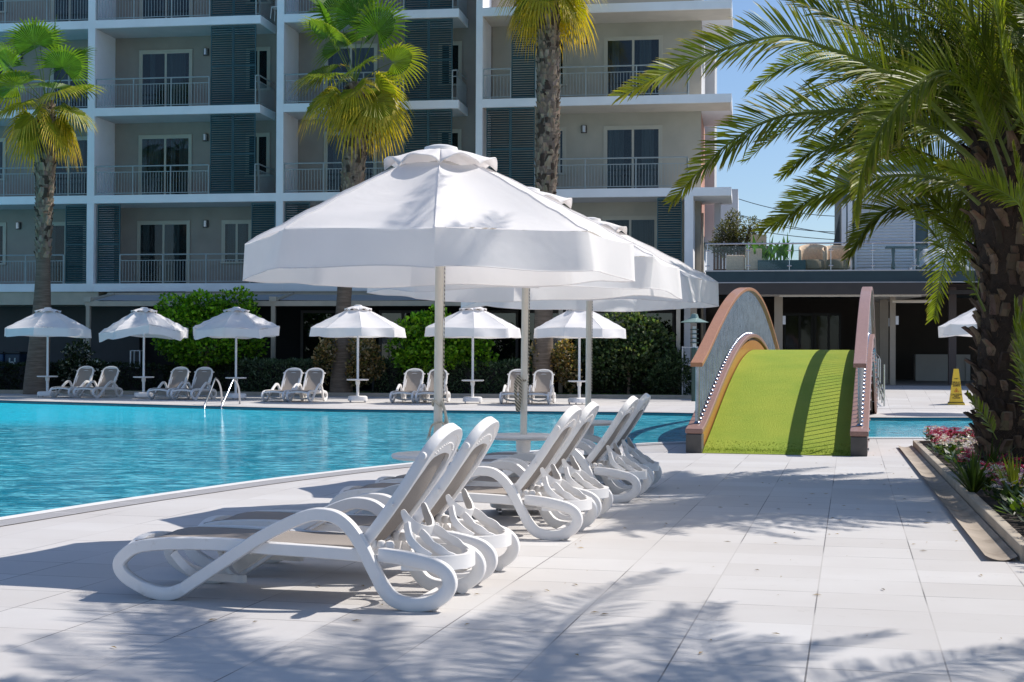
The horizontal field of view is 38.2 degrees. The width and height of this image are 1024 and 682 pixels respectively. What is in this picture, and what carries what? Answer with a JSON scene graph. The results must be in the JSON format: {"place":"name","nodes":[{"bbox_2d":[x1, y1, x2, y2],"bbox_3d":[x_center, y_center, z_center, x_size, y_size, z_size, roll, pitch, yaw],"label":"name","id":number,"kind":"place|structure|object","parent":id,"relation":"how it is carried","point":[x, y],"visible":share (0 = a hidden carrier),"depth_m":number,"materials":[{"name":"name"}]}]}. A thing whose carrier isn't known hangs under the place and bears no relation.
{"place":"outdoors","nodes":[
{"label":"outdoors","id":0,"kind":"place"},
{"bbox_2d":[0,400,969,418],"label":"pool wall","id":1,"kind":"structure","parent":0,"point":[396,410],"depth_m":35.69,"materials":[{"name":"tile"}]},
{"bbox_2d":[0,401,971,420],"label":"submerged wall band","id":2,"kind":"object","parent":1,"relation":"attached to","point":[442,412],"visible":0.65,"depth_m":35.20,"materials":[{"name":"tile"}]},
{"bbox_2d":[0,403,972,516],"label":"pool water","id":3,"kind":"structure","parent":0,"point":[53,456],"depth_m":22.67,"materials":[{"name":"liquid"}]},
{"bbox_2d":[325,390,674,393],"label":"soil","id":4,"kind":"structure","parent":0,"point":[555,392],"depth_m":50.91,"materials":[{"name":"plant"}]},
{"bbox_2d":[0,360,159,390],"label":"hedge","id":5,"kind":"object","parent":4,"relation":"on","point":[12,377],"visible":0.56,"depth_m":48.90,"materials":[{"name":"green plant"}]},
{"bbox_2d":[55,338,108,383],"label":"flowering shrub","id":6,"kind":"object","parent":4,"relation":"on","point":[77,359],"visible":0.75,"depth_m":48.48,"materials":[{"name":"green plant"}]},
{"bbox_2d":[150,364,238,391],"bbox_3d":[-10.311,1.242,48.676,3.109,1.063,1.165,0,-1,10],"label":"hedge","id":7,"kind":"object","parent":4,"relation":"on","point":[220,373],"visible":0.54,"depth_m":48.34,"materials":[{"name":"green plant"}]},
{"bbox_2d":[150,285,270,368],"bbox_3d":[-9.974,-0.036,48.435,3.392,3.625,3.058,1,-1,-35],"label":"citrus tree","id":8,"kind":"object","parent":4,"relation":"on","point":[188,309],"visible":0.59,"depth_m":48.12,"materials":[{"name":"green plant"}]},
{"bbox_2d":[237,356,323,391],"bbox_3d":[-7.513,1.138,48.203,2.829,1.315,1.323,0,-1,12],"label":"hedge","id":9,"kind":"object","parent":4,"relation":"on","point":[261,376],"visible":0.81,"depth_m":47.87,"materials":[{"name":"green plant"}]},
{"bbox_2d":[311,337,386,387],"bbox_3d":[-5.161,0.595,46.901,2.404,1.949,1.124,0,-1,0],"label":"copper leaf shrub","id":10,"kind":"object","parent":4,"relation":"on","point":[364,356],"visible":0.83,"depth_m":46.81,"materials":[{"name":"plant"}]},
{"bbox_2d":[288,0,428,392],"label":"fan palm","id":11,"kind":"object","parent":4,"relation":"on","point":[356,111],"visible":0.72,"depth_m":47.08,"materials":[{"name":"green plant"}]},
{"bbox_2d":[383,303,498,376],"bbox_3d":[-2.268,0.305,47.434,3.737,2.992,2.509,0,-1,0],"label":"citrus tree","id":12,"kind":"object","parent":4,"relation":"on","point":[418,346],"visible":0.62,"depth_m":46.94,"materials":[{"name":"green plant"}]},
{"bbox_2d":[372,357,532,393],"bbox_3d":[-1.800,1.141,47.523,5.355,1.343,1.292,0,-1,8],"label":"hedge","id":13,"kind":"object","parent":4,"relation":"on","point":[495,379],"visible":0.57,"depth_m":47.09,"materials":[{"name":"green plant"}]},
{"bbox_2d":[494,0,605,388],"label":"fan palm","id":14,"kind":"object","parent":4,"relation":"on","point":[547,21],"visible":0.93,"depth_m":46.67,"materials":[{"name":"green plant"}]},
{"bbox_2d":[529,338,582,393],"bbox_3d":[1.375,0.787,46.581,1.841,1.840,0.831,0,-1,0],"label":"copper leaf shrub","id":15,"kind":"object","parent":4,"relation":"on","point":[568,360],"visible":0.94,"depth_m":46.51,"materials":[{"name":"plant"}]},
{"bbox_2d":[564,362,654,394],"bbox_3d":[3.129,1.223,47.502,2.948,1.215,1.231,0,-1,6],"label":"hedge","id":16,"kind":"object","parent":4,"relation":"on","point":[639,386],"visible":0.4,"depth_m":47.05,"materials":[{"name":"green plant"}]},
{"bbox_2d":[568,311,681,393],"bbox_3d":[3.608,0.307,46.981,3.665,3.031,2.088,0,-1,0],"label":"dark leaved tree","id":17,"kind":"object","parent":4,"relation":"on","point":[649,350],"visible":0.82,"depth_m":46.71,"materials":[{"name":"green plant"}]},
{"bbox_2d":[642,347,690,394],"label":"oleander shrub","id":18,"kind":"object","parent":4,"relation":"on","point":[675,379],"visible":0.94,"depth_m":46.31,"materials":[{"name":"green plant"}]},
{"bbox_2d":[0,394,1023,681],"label":"pool deck","id":19,"kind":"structure","parent":0,"point":[684,566],"depth_m":8.05,"materials":[{"name":"tile"}]},
{"bbox_2d":[4,351,27,367],"bbox_3d":[-16.838,1.048,50.215,0.590,1.386,0.600,0,-1,9],"label":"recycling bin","id":20,"kind":"object","parent":19,"relation":"on","point":[13,357],"visible":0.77,"depth_m":49.96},
{"bbox_2d":[4,307,91,396],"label":"umbrella","id":21,"kind":"object","parent":19,"relation":"on","point":[47,322],"visible":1,"depth_m":44.00,"materials":[{"name":"white fabric"}]},
{"bbox_2d":[0,17,108,394],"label":"fan palm","id":22,"kind":"object","parent":19,"relation":"on","point":[44,136],"visible":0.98,"depth_m":47.64,"materials":[{"name":"green plant"}]},
{"bbox_2d":[49,366,95,397],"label":"sun lounger","id":23,"kind":"object","parent":19,"relation":"on","point":[84,376],"visible":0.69,"depth_m":45.34,"materials":[{"name":"white plastic"}]},
{"bbox_2d":[73,366,122,397],"bbox_3d":[-12.426,1.230,44.501,0.658,0.949,1.903,0,-1,12],"label":"sun lounger","id":24,"kind":"object","parent":19,"relation":"on","point":[108,377],"visible":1,"depth_m":45.01,"materials":[{"name":"white plastic"}]},
{"bbox_2d":[99,307,187,397],"bbox_3d":[-10.942,0.345,44.000,2.468,2.710,2.462,1,-1,-39],"label":"umbrella","id":25,"kind":"object","parent":19,"relation":"on","point":[144,323],"visible":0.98,"depth_m":43.49,"materials":[{"name":"white fabric"}]},
{"bbox_2d":[147,367,190,399],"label":"sun lounger","id":26,"kind":"object","parent":19,"relation":"on","point":[179,376],"visible":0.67,"depth_m":43.99,"materials":[{"name":"white plastic"}]},
{"bbox_2d":[170,367,216,399],"bbox_3d":[-9.266,1.231,43.155,0.658,0.949,1.903,0,-1,10],"label":"sun lounger","id":27,"kind":"object","parent":19,"relation":"on","point":[202,380],"visible":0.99,"depth_m":43.68,"materials":[{"name":"white plastic"}]},
{"bbox_2d":[193,307,279,399],"bbox_3d":[-8.073,0.351,43.298,2.459,2.710,2.458,0,-1,24],"label":"umbrella","id":28,"kind":"object","parent":19,"relation":"on","point":[236,323],"visible":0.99,"depth_m":42.70,"materials":[{"name":"white fabric"}]},
{"bbox_2d":[261,368,304,401],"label":"sun lounger","id":29,"kind":"object","parent":19,"relation":"on","point":[292,378],"visible":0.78,"depth_m":42.34,"materials":[{"name":"white plastic"}]},
{"bbox_2d":[112,423,485,611],"bbox_3d":[-1.132,0.906,8.005,1.903,0.949,0.658,0,-1,13],"label":"sun lounger","id":30,"kind":"object","parent":19,"relation":"on","point":[385,537],"visible":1,"depth_m":7.77,"materials":[{"name":"white plastic"}]},
{"bbox_2d":[286,368,327,401],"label":"sun lounger","id":31,"kind":"object","parent":19,"relation":"on","point":[313,381],"visible":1,"depth_m":42.19,"materials":[{"name":"white plastic"}]},
{"bbox_2d":[0,390,690,398],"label":"lawn kerb","id":32,"kind":"structure","parent":19,"relation":"on","point":[399,395],"depth_m":46.73,"materials":[{"name":"stone"}]},
{"bbox_2d":[184,416,519,584],"bbox_3d":[-0.941,0.915,8.854,1.903,0.949,0.658,0,-1,12],"label":"sun lounger","id":33,"kind":"object","parent":19,"relation":"on","point":[484,534],"visible":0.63,"depth_m":8.65,"materials":[{"name":"white plastic"}]},
{"bbox_2d":[309,305,405,402],"bbox_3d":[-4.277,0.346,41.092,2.471,2.710,2.447,0,-1,14],"label":"umbrella","id":34,"kind":"object","parent":19,"relation":"on","point":[358,322],"visible":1,"depth_m":40.50,"materials":[{"name":"white fabric"}]},
{"bbox_2d":[0,0,732,394],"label":"hotel building","id":35,"kind":"structure","parent":19,"relation":"on","point":[202,162],"depth_m":52.00,"materials":[{"name":"paint"}]},
{"bbox_2d":[0,222,5,264],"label":"window","id":36,"kind":"structure","parent":35,"relation":"in","point":[2,224],"depth_m":54.46,"materials":[{"name":"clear glass"}]},
{"bbox_2d":[50,222,85,283],"bbox_3d":[-16.318,-3.182,54.069,1.609,2.350,0.025,0,-1,9],"label":"sliding door","id":37,"kind":"structure","parent":35,"relation":"in","point":[58,234],"depth_m":54.10,"materials":[{"name":"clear glass"}]},
{"bbox_2d":[50,52,87,107],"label":"sliding door","id":38,"kind":"structure","parent":35,"relation":"in","point":[54,76],"depth_m":54.13,"materials":[{"name":"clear glass"}]},
{"bbox_2d":[51,0,87,21],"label":"sliding door","id":39,"kind":"structure","parent":35,"relation":"in","point":[72,4],"depth_m":54.14,"materials":[{"name":"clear glass"}]},
{"bbox_2d":[54,136,86,195],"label":"sliding door","id":40,"kind":"structure","parent":35,"relation":"in","point":[65,189],"depth_m":54.05,"materials":[{"name":"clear glass"}]},
{"bbox_2d":[137,220,189,282],"bbox_3d":[-12.598,-3.171,53.480,2.008,2.350,0.025,0,-1,9],"label":"sliding door","id":41,"kind":"structure","parent":35,"relation":"in","point":[153,237],"depth_m":53.49,"materials":[{"name":"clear glass"}]},
{"bbox_2d":[138,134,191,194],"bbox_3d":[-12.546,-6.281,53.507,2.024,2.350,0.025,0,-1,9],"label":"sliding door","id":42,"kind":"structure","parent":35,"relation":"in","point":[176,149],"depth_m":53.51,"materials":[{"name":"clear glass"}]},
{"bbox_2d":[139,49,192,106],"bbox_3d":[-12.532,-9.361,53.539,2.024,2.350,0.025,0,-1,9],"label":"sliding door","id":43,"kind":"structure","parent":35,"relation":"in","point":[174,62],"depth_m":53.54,"materials":[{"name":"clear glass"}]},
{"bbox_2d":[139,0,192,18],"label":"sliding door","id":44,"kind":"structure","parent":35,"relation":"in","point":[163,8],"depth_m":53.58,"materials":[{"name":"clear glass"}]},
{"bbox_2d":[221,220,250,263],"bbox_3d":[-9.872,-3.559,53.029,1.170,1.560,0.070,0,-1,9],"label":"window","id":45,"kind":"structure","parent":35,"relation":"in","point":[235,233],"depth_m":53.07,"materials":[{"name":"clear glass"}]},
{"bbox_2d":[245,133,269,176],"bbox_3d":[-9.103,-6.666,52.941,0.939,1.560,0.070,0,-1,9],"label":"window","id":46,"kind":"structure","parent":35,"relation":"in","point":[262,139],"depth_m":52.95,"materials":[{"name":"clear glass"}]},
{"bbox_2d":[245,47,270,90],"bbox_3d":[-9.089,-9.746,52.973,0.939,1.560,0.070,0,-1,9],"label":"window","id":47,"kind":"structure","parent":35,"relation":"in","point":[262,53],"depth_m":52.98,"materials":[{"name":"clear glass"}]},
{"bbox_2d":[300,310,374,390],"bbox_3d":[-6.185,0.363,52.497,2.706,2.900,0.080,0,-1,9],"label":"restaurant window","id":48,"kind":"structure","parent":35,"relation":"in","point":[309,318],"depth_m":52.63,"materials":[{"name":"black glass"}]},
{"bbox_2d":[324,131,376,191],"bbox_3d":[-5.710,-6.262,52.418,1.932,2.350,0.026,0,-1,9],"label":"sliding door","id":49,"kind":"structure","parent":35,"relation":"in","point":[329,154],"depth_m":52.52,"materials":[{"name":"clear glass"}]},
{"bbox_2d":[324,43,377,92],"bbox_3d":[-5.696,-9.341,52.450,1.932,2.350,0.026,0,-1,9],"label":"sliding door","id":50,"kind":"structure","parent":35,"relation":"in","point":[336,59],"depth_m":52.45,"materials":[{"name":"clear glass"}]},
{"bbox_2d":[379,310,426,365],"bbox_3d":[-3.847,0.369,52.129,1.727,2.900,0.080,0,-1,9],"label":"restaurant window","id":51,"kind":"structure","parent":35,"relation":"in","point":[391,315],"depth_m":52.20,"materials":[{"name":"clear glass"}]},
{"bbox_2d":[438,129,461,150],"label":"window","id":52,"kind":"structure","parent":35,"relation":"in","point":[456,133],"depth_m":51.84,"materials":[{"name":"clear glass"}]},
{"bbox_2d":[438,41,461,85],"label":"window","id":53,"kind":"structure","parent":35,"relation":"in","point":[457,45],"depth_m":51.88,"materials":[{"name":"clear glass"}]},
{"bbox_2d":[465,310,518,368],"bbox_3d":[-0.770,0.378,51.640,2.003,2.900,0.080,0,-1,9],"label":"restaurant window","id":54,"kind":"structure","parent":35,"relation":"in","point":[507,348],"depth_m":51.55,"materials":[{"name":"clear glass"}]},
{"bbox_2d":[528,310,576,391],"bbox_3d":[1.340,0.384,51.307,1.977,2.900,0.080,0,-1,9],"label":"restaurant window","id":55,"kind":"structure","parent":35,"relation":"in","point":[532,312],"depth_m":51.39,"materials":[{"name":"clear glass"}]},
{"bbox_2d":[557,127,565,174],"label":"window","id":56,"kind":"structure","parent":35,"relation":"in","point":[561,170],"depth_m":51.25,"materials":[{"name":"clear glass"}]},
{"bbox_2d":[559,38,566,85],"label":"window","id":57,"kind":"structure","parent":35,"relation":"in","point":[562,78],"depth_m":51.28,"materials":[{"name":"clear glass"}]},
{"bbox_2d":[583,310,674,392],"bbox_3d":[4.023,0.392,50.881,3.140,2.900,0.080,0,-1,9],"label":"restaurant window","id":58,"kind":"structure","parent":35,"relation":"in","point":[667,317],"depth_m":50.70,"materials":[{"name":"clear glass"}]},
{"bbox_2d":[602,216,656,248],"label":"sliding door","id":59,"kind":"structure","parent":35,"relation":"in","point":[643,229],"depth_m":50.80,"materials":[{"name":"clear glass"}]},
{"bbox_2d":[603,125,661,188],"bbox_3d":[4.149,-6.233,50.861,2.020,2.350,0.025,0,-1,9],"label":"sliding door","id":60,"kind":"structure","parent":35,"relation":"in","point":[629,140],"depth_m":50.86,"materials":[{"name":"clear glass"}]},
{"bbox_2d":[604,35,662,95],"bbox_3d":[4.163,-9.313,50.893,2.020,2.350,0.025,0,-1,9],"label":"sliding door","id":61,"kind":"structure","parent":35,"relation":"in","point":[618,50],"depth_m":50.93,"materials":[{"name":"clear glass"}]},
{"bbox_2d":[84,291,680,393],"bbox_3d":[-4.384,0.039,49.392,20.136,3.500,1.940,0,-1,9],"label":"pergola","id":62,"kind":"object","parent":19,"relation":"on","point":[363,298],"visible":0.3,"depth_m":49.72,"materials":[{"name":"grey metal"}]},
{"bbox_2d":[389,368,425,402],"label":"sun lounger","id":63,"kind":"object","parent":19,"relation":"on","point":[413,381],"visible":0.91,"depth_m":41.78,"materials":[{"name":"white plastic"}]},
{"bbox_2d":[415,369,450,402],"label":"sun lounger","id":64,"kind":"object","parent":19,"relation":"on","point":[428,391],"visible":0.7,"depth_m":41.65,"materials":[{"name":"white plastic"}]},
{"bbox_2d":[242,144,634,532],"bbox_3d":[-0.488,0.042,9.895,2.461,2.710,2.448,0,-1,19],"label":"umbrella","id":65,"kind":"object","parent":19,"relation":"on","point":[439,216],"visible":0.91,"depth_m":9.18,"materials":[{"name":"white fabric"}]},
{"bbox_2d":[0,437,880,519],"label":"pool coping","id":66,"kind":"object","parent":19,"relation":"on","point":[95,503],"visible":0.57,"depth_m":13.97,"materials":[{"name":"stone"}]},
{"bbox_2d":[0,438,888,525],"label":"overflow grate","id":67,"kind":"object","parent":19,"relation":"on","point":[71,511],"visible":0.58,"depth_m":13.60,"materials":[{"name":"plastic"}]},
{"bbox_2d":[329,405,597,539],"bbox_3d":[-0.350,0.940,10.957,1.903,0.949,0.658,0,-1,13],"label":"sun lounger","id":68,"kind":"object","parent":19,"relation":"on","point":[563,495],"visible":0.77,"depth_m":10.62,"materials":[{"name":"white plastic"}]},
{"bbox_2d":[424,307,520,402],"bbox_3d":[-1.079,0.356,40.691,2.483,2.710,2.436,0,-1,19],"label":"umbrella","id":69,"kind":"object","parent":19,"relation":"on","point":[473,323],"visible":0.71,"depth_m":40.08,"materials":[{"name":"white fabric"}]},
{"bbox_2d":[375,401,612,520],"bbox_3d":[-0.171,0.950,11.856,1.903,0.949,0.658,0,-1,12],"label":"sun lounger","id":70,"kind":"object","parent":19,"relation":"on","point":[594,489],"visible":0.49,"depth_m":11.59,"materials":[{"name":"white plastic"}]},
{"bbox_2d":[499,369,529,403],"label":"sun lounger","id":71,"kind":"object","parent":19,"relation":"on","point":[508,389],"visible":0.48,"depth_m":41.37,"materials":[{"name":"white plastic"}]},
{"bbox_2d":[367,187,681,514],"bbox_3d":[0.110,0.070,12.351,2.440,2.710,2.466,0,-1,20],"label":"umbrella","id":72,"kind":"object","parent":19,"relation":"on","point":[656,276],"visible":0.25,"depth_m":12.33,"materials":[{"name":"white fabric"}]},
{"bbox_2d":[514,375,526,411],"bbox_3d":[0.077,0.438,12.334,0.089,0.307,0.117,0,-1,23],"label":"rope","id":73,"kind":"object","parent":72,"relation":"hanging from","point":[517,381],"visible":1,"depth_m":12.30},
{"bbox_2d":[527,369,555,404],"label":"sun lounger","id":74,"kind":"object","parent":19,"relation":"on","point":[543,383],"visible":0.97,"depth_m":41.28,"materials":[{"name":"white plastic"}]},
{"bbox_2d":[446,396,650,502],"bbox_3d":[0.300,0.970,13.675,1.903,0.949,0.658,0,-1,14],"label":"sun lounger","id":75,"kind":"object","parent":19,"relation":"on","point":[627,469],"visible":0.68,"depth_m":13.33,"materials":[{"name":"white plastic"}]},
{"bbox_2d":[484,393,661,488],"bbox_3d":[0.502,0.981,14.634,1.903,0.949,0.658,0,-1,12],"label":"sun lounger","id":76,"kind":"object","parent":19,"relation":"on","point":[643,461],"visible":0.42,"depth_m":14.36,"materials":[{"name":"white plastic"}]},
{"bbox_2d":[534,310,625,404],"bbox_3d":[1.833,0.364,40.197,2.458,2.710,2.458,0,-1,-5],"label":"umbrella","id":77,"kind":"object","parent":19,"relation":"on","point":[570,324],"visible":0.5,"depth_m":39.58,"materials":[{"name":"white fabric"}]},
{"bbox_2d":[461,217,718,481],"bbox_3d":[0.779,0.100,14.999,2.477,2.710,2.452,0,-1,-16],"label":"umbrella","id":78,"kind":"object","parent":19,"relation":"on","point":[699,289],"visible":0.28,"depth_m":14.97,"materials":[{"name":"white fabric"}]},
{"bbox_2d":[681,313,707,400],"bbox_3d":[5.358,0.481,43.498,0.840,2.582,0.840,0,-1,0],"label":"garden lamp","id":79,"kind":"object","parent":19,"relation":"on","point":[694,318],"visible":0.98,"depth_m":43.42,"materials":[{"name":"metal"}]},
{"bbox_2d":[685,287,877,456],"bbox_3d":[5.534,0.390,27.677,2.430,2.761,16.327,0,-1,14],"label":"footbridge","id":80,"kind":"object","parent":19,"relation":"on","point":[759,392],"visible":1,"depth_m":22.17,"materials":[{"name":"carpet"}]},
{"bbox_2d":[690,269,977,394],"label":"terrace building","id":81,"kind":"structure","parent":19,"relation":"on","point":[812,309],"depth_m":49.13,"materials":[{"name":"paint"}]},
{"bbox_2d":[706,208,763,258],"bbox_3d":[7.461,-3.283,48.892,1.967,2.283,1.338,0,-1,-2],"label":"olive tree","id":82,"kind":"object","parent":81,"relation":"on","point":[733,235],"visible":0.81,"depth_m":48.80,"materials":[{"name":"green plant"}]},
{"bbox_2d":[726,255,744,269],"bbox_3d":[7.216,-2.499,47.811,0.580,0.500,0.750,0,-1,9],"label":"planter","id":83,"kind":"object","parent":81,"relation":"on","point":[735,262],"visible":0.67,"depth_m":47.44,"materials":[{"name":"concrete"}]},
{"bbox_2d":[745,249,761,269],"bbox_3d":[7.772,-2.599,47.623,0.521,0.700,0.750,0,-1,9],"label":"planter","id":84,"kind":"object","parent":81,"relation":"on","point":[754,259],"visible":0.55,"depth_m":47.26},
{"bbox_2d":[746,232,805,269],"bbox_3d":[8.391,-2.829,47.266,1.923,1.320,0.545,0,-1,9],"label":"leafy planter","id":85,"kind":"object","parent":81,"relation":"on","point":[767,263],"visible":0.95,"depth_m":47.13,"materials":[{"name":"teal paint"}]},
{"bbox_2d":[784,313,812,349],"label":"glazed door","id":86,"kind":"structure","parent":81,"relation":"in","point":[799,315],"depth_m":54.66,"materials":[{"name":"glass"}]},
{"bbox_2d":[799,244,827,269],"bbox_3d":[9.624,-2.647,47.293,0.924,0.966,0.847,0,-1,9],"label":"wicker armchair","id":87,"kind":"object","parent":81,"relation":"on","point":[811,254],"visible":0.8,"depth_m":47.52,"materials":[{"name":"wicker"}]},
{"bbox_2d":[814,313,840,349],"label":"glazed door","id":88,"kind":"structure","parent":81,"relation":"in","point":[815,314],"depth_m":54.50,"materials":[{"name":"black metal"}]},
{"bbox_2d":[822,245,849,269],"bbox_3d":[10.322,-2.624,47.181,0.886,0.924,0.811,0,-1,9],"label":"wicker armchair","id":89,"kind":"object","parent":81,"relation":"on","point":[836,254],"visible":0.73,"depth_m":47.02,"materials":[{"name":"wicker"}]},
{"bbox_2d":[705,242,973,269],"bbox_3d":[14.049,-2.614,46.938,15.635,0.863,3.040,0,-1,9],"label":"glass balustrade","id":90,"kind":"object","parent":81,"relation":"on","point":[748,250],"visible":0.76,"depth_m":46.22,"materials":[{"name":"metal"}]},
{"bbox_2d":[833,141,973,269],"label":"louvred pavilion","id":91,"kind":"structure","parent":81,"relation":"on","point":[902,230],"depth_m":48.64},
{"bbox_2d":[885,246,926,269],"bbox_3d":[12.445,-2.571,46.806,1.240,0.830,0.400,0,-1,9],"label":"console table","id":92,"kind":"object","parent":81,"relation":"on","point":[893,248],"visible":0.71,"depth_m":46.71,"materials":[{"name":"grey paint"}]},
{"bbox_2d":[908,248,968,268],"bbox_3d":[13.540,-2.538,46.987,2.000,0.865,0.900,0,-1,9],"label":"covered furniture","id":93,"kind":"object","parent":81,"relation":"on","point":[922,261],"visible":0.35,"depth_m":46.76,"materials":[{"name":"fabric"}]},
{"bbox_2d":[914,354,969,380],"bbox_3d":[16.155,1.001,55.635,1.978,0.988,0.600,0,-1,9],"label":"bar counter","id":94,"kind":"object","parent":81,"relation":"on","point":[930,367],"visible":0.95,"depth_m":55.43,"materials":[{"name":"grey"}]},
{"bbox_2d":[938,308,976,337],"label":"umbrella","id":95,"kind":"object","parent":19,"relation":"on","point":[950,328],"visible":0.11,"depth_m":34.16,"materials":[{"name":"white fabric"}]},
{"bbox_2d":[899,445,1016,559],"bbox_3d":[4.410,1.456,15.463,0.200,0.030,12.264,0,-1,12],"label":"gutter channel","id":96,"kind":"object","parent":19,"relation":"on","point":[988,540],"visible":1,"depth_m":12.24,"materials":[{"name":"concrete"}]},
{"bbox_2d":[913,440,1023,561],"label":"planter kerb","id":97,"kind":"structure","parent":19,"relation":"on","point":[1010,536],"depth_m":12.06,"materials":[{"name":"concrete"}]},
{"bbox_2d":[708,189,738,269],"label":"white house","id":98,"kind":"structure","parent":0,"point":[725,208],"depth_m":69.96,"materials":[{"name":"paint"}]},
{"bbox_2d":[705,0,981,259],"label":"sky","id":99,"kind":"structure","parent":0,"point":[754,181],"materials":[{"name":"blue"}]},
{"bbox_2d":[877,385,974,408],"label":"ramp paving","id":100,"kind":"structure","parent":0,"point":[919,397],"depth_m":40.96,"materials":[{"name":"ceramic"}]},
{"bbox_2d":[876,353,884,405],"bbox_3d":[10.285,0.985,41.593,0.060,1.520,6.154,0,-1,11],"label":"ramp railing","id":101,"kind":"object","parent":100,"relation":"on","point":[881,390],"visible":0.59,"depth_m":40.57,"materials":[{"name":"metal"}]},
{"bbox_2d":[948,369,964,404],"bbox_3d":[11.743,1.209,39.140,0.440,0.944,0.440,0,-1,14],"label":"wet floor cone","id":102,"kind":"object","parent":100,"relation":"on","point":[956,398],"visible":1,"depth_m":39.01,"materials":[{"name":"yellow plastic"}]},
{"bbox_2d":[921,443,1023,536],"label":"planter soil","id":103,"kind":"structure","parent":0,"point":[1008,517],"depth_m":12.50,"materials":[{"name":"soil"}]},
{"bbox_2d":[608,0,1023,467],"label":"date palm","id":104,"kind":"object","parent":103,"relation":"on","point":[964,82],"visible":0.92,"depth_m":14.79,"materials":[{"name":"green plant"}]},
{"bbox_2d":[940,446,1002,492],"bbox_3d":[4.104,1.147,13.206,0.615,0.455,0.711,0,-1,0],"label":"spiky plant","id":105,"kind":"object","parent":103,"relation":"on","point":[976,479],"visible":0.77,"depth_m":13.15,"materials":[{"name":"green plant"}]},
{"bbox_2d":[922,425,1023,521],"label":"daisy blooms","id":106,"kind":"object","parent":103,"relation":"on","point":[944,436],"visible":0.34,"depth_m":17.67,"materials":[{"name":"pink plant"}]},
{"bbox_2d":[954,435,1015,481],"bbox_3d":[4.690,1.147,14.366,0.664,0.483,0.666,0,-1,-17],"label":"spiky plant","id":107,"kind":"object","parent":103,"relation":"on","point":[994,454],"visible":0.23,"depth_m":14.33,"materials":[{"name":"green plant"}]},
{"bbox_2d":[988,452,1023,497],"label":"spiky plant","id":108,"kind":"object","parent":103,"relation":"on","point":[1012,473],"visible":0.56,"depth_m":12.34,"materials":[{"name":"green plant"}]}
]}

